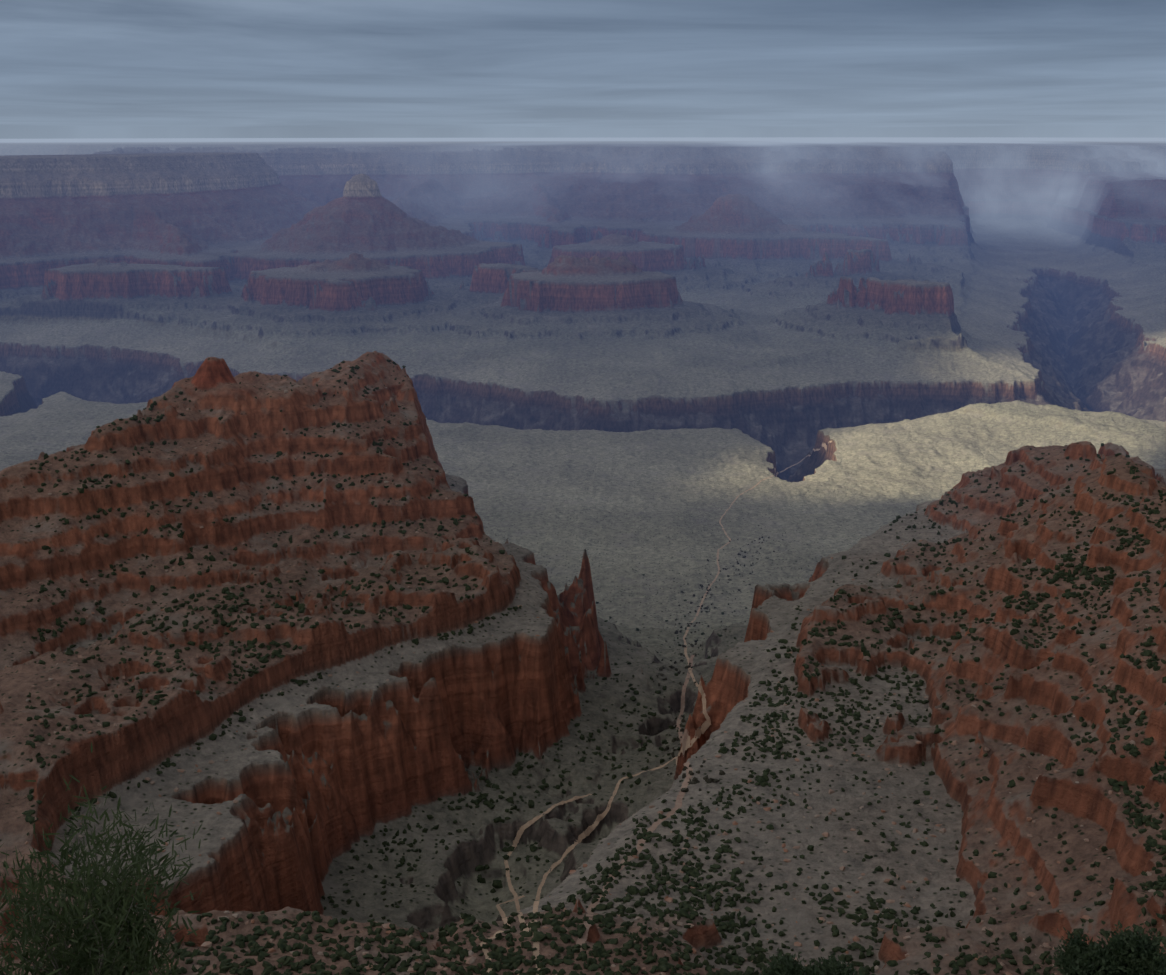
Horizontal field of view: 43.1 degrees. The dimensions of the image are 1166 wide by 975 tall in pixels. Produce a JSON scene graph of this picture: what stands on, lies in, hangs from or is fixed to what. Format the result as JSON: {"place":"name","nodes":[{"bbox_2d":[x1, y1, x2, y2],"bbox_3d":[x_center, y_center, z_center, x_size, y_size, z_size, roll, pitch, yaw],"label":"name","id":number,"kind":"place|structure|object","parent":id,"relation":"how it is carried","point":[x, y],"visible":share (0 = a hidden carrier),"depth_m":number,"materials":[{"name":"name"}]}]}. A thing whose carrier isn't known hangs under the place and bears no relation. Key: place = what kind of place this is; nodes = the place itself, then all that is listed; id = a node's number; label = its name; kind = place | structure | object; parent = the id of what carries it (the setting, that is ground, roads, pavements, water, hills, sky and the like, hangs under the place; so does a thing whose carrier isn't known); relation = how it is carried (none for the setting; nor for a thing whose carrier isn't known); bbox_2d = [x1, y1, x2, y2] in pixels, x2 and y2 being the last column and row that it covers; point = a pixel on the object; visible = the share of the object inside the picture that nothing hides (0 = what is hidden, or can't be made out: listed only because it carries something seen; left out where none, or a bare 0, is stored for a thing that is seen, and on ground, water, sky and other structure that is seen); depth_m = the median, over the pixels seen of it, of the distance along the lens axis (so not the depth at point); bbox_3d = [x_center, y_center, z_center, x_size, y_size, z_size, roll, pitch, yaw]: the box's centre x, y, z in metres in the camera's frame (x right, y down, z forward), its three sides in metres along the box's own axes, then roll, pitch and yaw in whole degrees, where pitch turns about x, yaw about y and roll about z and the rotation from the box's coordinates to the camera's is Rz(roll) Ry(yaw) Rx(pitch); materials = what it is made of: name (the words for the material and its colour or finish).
{"place":"outdoors","nodes":[
{"label":"outdoors","id":0,"kind":"place"},
{"bbox_2d":[479,895,524,972],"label":"trail path","id":1,"kind":"structure","parent":0,"point":[504,919],"depth_m":1162.77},
{"bbox_2d":[504,794,591,931],"bbox_3d":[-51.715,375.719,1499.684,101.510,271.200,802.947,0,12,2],"label":"trail","id":2,"kind":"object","parent":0,"point":[518,837],"depth_m":1808.92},
{"bbox_2d":[0,137,1165,974],"bbox_3d":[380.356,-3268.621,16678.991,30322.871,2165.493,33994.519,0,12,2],"label":"canyon ground","id":3,"kind":"structure","parent":0,"point":[648,359],"depth_m":2354.18,"materials":[{"name":"brown stone"}]},
{"bbox_2d":[0,742,233,974],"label":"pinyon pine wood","id":4,"kind":"object","parent":3,"relation":"on","point":[105,929],"visible":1,"depth_m":9.73,"materials":[{"name":"green plant"}]},
{"bbox_2d":[20,360,1165,974],"bbox_3d":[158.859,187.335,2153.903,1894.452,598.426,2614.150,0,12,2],"label":"scrub vegetation","id":5,"kind":"object","parent":3,"relation":"on","point":[512,960],"visible":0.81,"depth_m":1347.97,"materials":[{"name":"green plant"}]},
{"bbox_2d":[25,365,1164,974],"bbox_3d":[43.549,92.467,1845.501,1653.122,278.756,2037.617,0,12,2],"label":"shrubs","id":6,"kind":"object","parent":3,"relation":"on","point":[667,899],"visible":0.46,"depth_m":1326.33,"materials":[{"name":"green plant"}]},
{"bbox_2d":[652,525,785,791],"bbox_3d":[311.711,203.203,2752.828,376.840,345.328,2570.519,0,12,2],"label":"creek thicket vegetation","id":7,"kind":"object","parent":3,"relation":"on","point":[695,780],"visible":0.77,"depth_m":2340.16,"materials":[{"name":"green plant"}]},
{"bbox_2d":[0,0,1165,138],"label":"sky","id":8,"kind":"structure","parent":0,"point":[70,69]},
{"bbox_2d":[576,655,693,951],"bbox_3d":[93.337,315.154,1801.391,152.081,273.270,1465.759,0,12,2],"label":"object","id":9,"kind":"structure","parent":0,"point":[639,848],"depth_m":1436.57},
{"bbox_2d":[530,441,831,974],"bbox_3d":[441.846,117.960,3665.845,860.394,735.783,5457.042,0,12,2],"label":"trail","id":10,"kind":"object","parent":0,"point":[706,724],"depth_m":1888.27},
{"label":"ledge rocks","id":11,"kind":"object","parent":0,"visible":0},
{"bbox_2d":[759,943,875,974],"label":"juniper wood","id":12,"kind":"object","parent":11,"relation":"on","point":[789,965],"visible":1,"depth_m":26.41,"materials":[{"name":"green plant"}]},
{"bbox_2d":[1047,914,1165,974],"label":"juniper wood","id":13,"kind":"object","parent":11,"relation":"on","point":[1121,953],"visible":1,"depth_m":26.45,"materials":[{"name":"green plant"}]}
]}

